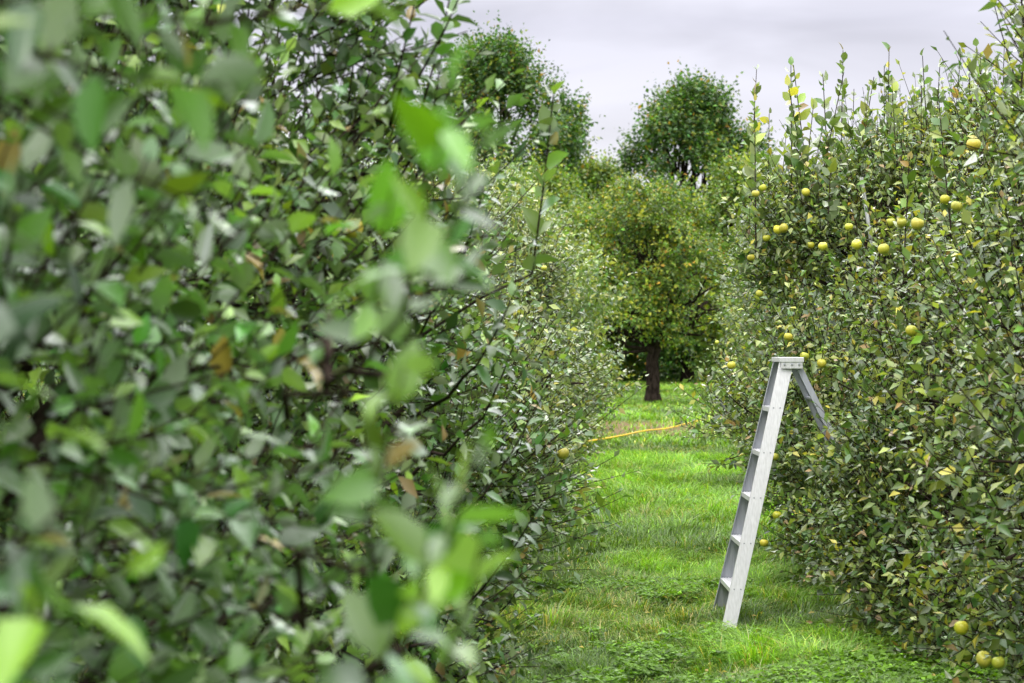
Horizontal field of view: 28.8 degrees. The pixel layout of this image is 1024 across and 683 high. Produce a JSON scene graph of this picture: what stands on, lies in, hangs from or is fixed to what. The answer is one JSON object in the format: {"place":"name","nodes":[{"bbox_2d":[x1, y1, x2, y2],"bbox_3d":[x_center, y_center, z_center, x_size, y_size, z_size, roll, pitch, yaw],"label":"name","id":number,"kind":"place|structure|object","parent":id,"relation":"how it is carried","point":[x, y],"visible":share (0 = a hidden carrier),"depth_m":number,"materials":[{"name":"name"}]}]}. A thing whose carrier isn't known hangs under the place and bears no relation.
{"place":"outdoors","nodes":[
{"label":"outdoors","id":0,"kind":"place"},
{"bbox_2d":[15,353,1023,682],"bbox_3d":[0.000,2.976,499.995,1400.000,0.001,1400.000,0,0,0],"label":"ground","id":1,"kind":"structure","parent":0,"point":[351,649],"depth_m":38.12,"materials":[{"name":"green plant"}]},
{"bbox_2d":[0,0,543,682],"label":"apple tree","id":2,"kind":"object","parent":1,"relation":"on","point":[106,510],"visible":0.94,"depth_m":3.17,"materials":[{"name":"green plant"}]},
{"bbox_2d":[0,0,562,682],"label":"apple tree","id":3,"kind":"object","parent":1,"relation":"on","point":[308,172],"visible":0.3,"depth_m":6.43,"materials":[{"name":"green plant"}]},
{"bbox_2d":[0,0,568,682],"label":"apple branch","id":4,"kind":"object","parent":3,"relation":"attached to","point":[446,550],"visible":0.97,"depth_m":2.01,"materials":[{"name":"green plant"}]},
{"bbox_2d":[0,97,648,682],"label":"apple tree","id":5,"kind":"object","parent":1,"relation":"on","point":[484,635],"visible":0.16,"depth_m":10.20,"materials":[{"name":"green plant"}]},
{"bbox_2d":[14,100,639,616],"bbox_3d":[-1.605,0.108,15.175,5.222,4.224,4.287,0,0,0],"label":"apple tree","id":6,"kind":"object","parent":1,"relation":"on","point":[534,348],"visible":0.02,"depth_m":14.68,"materials":[{"name":"green plant"}]},
{"bbox_2d":[306,81,405,166],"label":"oak tree","id":7,"kind":"object","parent":1,"relation":"on","point":[378,125],"visible":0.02,"depth_m":105.21,"materials":[{"name":"green plant"}]},
{"bbox_2d":[37,283,725,380],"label":"distant treeline","id":8,"kind":"object","parent":1,"relation":"on","point":[674,373],"visible":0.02,"depth_m":109.38,"materials":[{"name":"green plant"}]},
{"bbox_2d":[244,138,614,536],"bbox_3d":[-1.592,-0.029,19.348,5.106,4.301,4.944,0,0,0],"label":"apple tree","id":9,"kind":"object","parent":1,"relation":"on","point":[550,329],"visible":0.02,"depth_m":19.29,"materials":[{"name":"green plant"}]},
{"bbox_2d":[297,153,648,488],"bbox_3d":[-1.025,-0.102,23.943,4.922,4.648,4.991,0,0,44],"label":"apple tree","id":10,"kind":"object","parent":1,"relation":"on","point":[550,293],"visible":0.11,"depth_m":23.88,"materials":[{"name":"green plant"}]},
{"bbox_2d":[391,10,605,204],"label":"oak tree","id":11,"kind":"object","parent":1,"relation":"on","point":[505,61],"visible":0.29,"depth_m":96.25,"materials":[{"name":"green plant"}]},
{"bbox_2d":[415,155,619,468],"bbox_3d":[-0.960,-0.197,28.643,5.152,4.882,4.810,0,0,0],"label":"apple tree","id":12,"kind":"object","parent":1,"relation":"on","point":[579,369],"visible":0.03,"depth_m":27.82,"materials":[{"name":"green plant"}]},
{"bbox_2d":[414,148,634,416],"bbox_3d":[-0.552,-0.763,39.005,5.651,6.503,5.337,0,0,15],"label":"apple tree","id":13,"kind":"object","parent":1,"relation":"on","point":[566,230],"visible":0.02,"depth_m":39.12,"materials":[{"name":"green plant"}]},
{"bbox_2d":[465,150,584,353],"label":"apple tree","id":14,"kind":"object","parent":1,"relation":"on","point":[506,168],"visible":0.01,"depth_m":49.96,"materials":[{"name":"green plant"}]},
{"bbox_2d":[416,154,651,452],"bbox_3d":[-0.468,-0.469,33.361,5.490,5.548,5.672,0,0,29],"label":"apple tree","id":15,"kind":"object","parent":1,"relation":"on","point":[593,305],"visible":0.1,"depth_m":32.68,"materials":[{"name":"green plant"}]},
{"bbox_2d":[514,133,633,388],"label":"maple tree","id":16,"kind":"object","parent":1,"relation":"on","point":[564,184],"visible":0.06,"depth_m":83.19,"materials":[{"name":"green plant"}]},
{"bbox_2d":[571,143,660,381],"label":"maple tree","id":17,"kind":"object","parent":1,"relation":"on","point":[594,169],"visible":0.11,"depth_m":102.87,"materials":[{"name":"green plant"}]},
{"bbox_2d":[558,156,746,401],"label":"old apple tree","id":18,"kind":"object","parent":1,"relation":"on","point":[660,291],"visible":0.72,"depth_m":63.98,"materials":[{"name":"green plant"}]},
{"bbox_2d":[589,418,718,441],"bbox_3d":[3.327,1.895,42.894,0.675,0.183,14.906,0,0,20],"label":"garden hose","id":19,"kind":"object","parent":1,"relation":"on","point":[639,432],"visible":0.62,"depth_m":39.79,"materials":[{"name":"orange rubber"}]},
{"bbox_2d":[595,59,784,382],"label":"oak tree","id":20,"kind":"object","parent":1,"relation":"on","point":[692,117],"visible":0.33,"depth_m":98.53,"materials":[{"name":"green plant"}]},
{"bbox_2d":[659,139,789,392],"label":"maple tree","id":21,"kind":"object","parent":1,"relation":"on","point":[726,174],"visible":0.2,"depth_m":79.20,"materials":[{"name":"green plant"}]},
{"bbox_2d":[702,257,753,382],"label":"apple tree","id":22,"kind":"object","parent":1,"relation":"on","point":[720,316],"visible":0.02,"depth_m":58.09,"materials":[{"name":"green plant"}]},
{"bbox_2d":[706,169,834,409],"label":"apple tree","id":23,"kind":"object","parent":1,"relation":"on","point":[741,290],"depth_m":45.49,"materials":[{"name":"green plant"}]},
{"bbox_2d":[707,167,839,428],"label":"apple tree","id":24,"kind":"object","parent":1,"relation":"on","point":[725,284],"visible":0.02,"depth_m":37.87,"materials":[{"name":"green plant"}]},
{"bbox_2d":[706,172,866,461],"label":"apple tree","id":25,"kind":"object","parent":1,"relation":"on","point":[726,344],"visible":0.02,"depth_m":32.90,"materials":[{"name":"green plant"}]},
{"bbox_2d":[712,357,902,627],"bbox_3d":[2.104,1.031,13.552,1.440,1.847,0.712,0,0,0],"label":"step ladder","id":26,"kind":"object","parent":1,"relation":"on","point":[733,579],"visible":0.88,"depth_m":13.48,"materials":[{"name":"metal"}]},
{"bbox_2d":[708,128,931,478],"bbox_3d":[5.314,-0.289,26.891,5.301,5.263,5.392,0,0,0],"label":"apple tree","id":27,"kind":"object","parent":1,"relation":"on","point":[742,320],"visible":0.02,"depth_m":26.87,"materials":[{"name":"green plant"}]},
{"bbox_2d":[665,38,1023,594],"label":"apple tree","id":28,"kind":"object","parent":1,"relation":"on","point":[816,212],"visible":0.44,"depth_m":16.53,"materials":[{"name":"green plant"}]},
{"bbox_2d":[690,71,1009,520],"bbox_3d":[4.711,-0.362,21.430,5.460,5.222,5.361,0,0,0],"label":"apple tree","id":29,"kind":"object","parent":1,"relation":"on","point":[768,319],"visible":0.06,"depth_m":21.87,"materials":[{"name":"green plant"}]},
{"bbox_2d":[860,177,881,409],"bbox_3d":[3.134,0.311,16.933,0.120,3.287,1.715,0,0,18],"label":"metal pole","id":30,"kind":"object","parent":1,"relation":"on","point":[867,215],"visible":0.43,"depth_m":16.15,"materials":[{"name":"metal"}]},
{"bbox_2d":[762,46,1023,675],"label":"apple tree","id":31,"kind":"object","parent":1,"relation":"on","point":[868,548],"visible":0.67,"depth_m":12.59,"materials":[{"name":"green plant"}]},
{"bbox_2d":[343,139,1004,668],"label":"yellow apples","id":32,"kind":"object","parent":31,"relation":"attached to","point":[961,627],"visible":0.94,"depth_m":11.69,"materials":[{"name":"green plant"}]},
{"bbox_2d":[817,0,1023,682],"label":"apple tree","id":33,"kind":"object","parent":1,"relation":"on","point":[1004,521],"visible":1,"depth_m":9.48,"materials":[{"name":"green plant"}]},
{"bbox_2d":[114,0,1023,347],"label":"sky","id":34,"kind":"structure","parent":0,"point":[615,47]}
]}

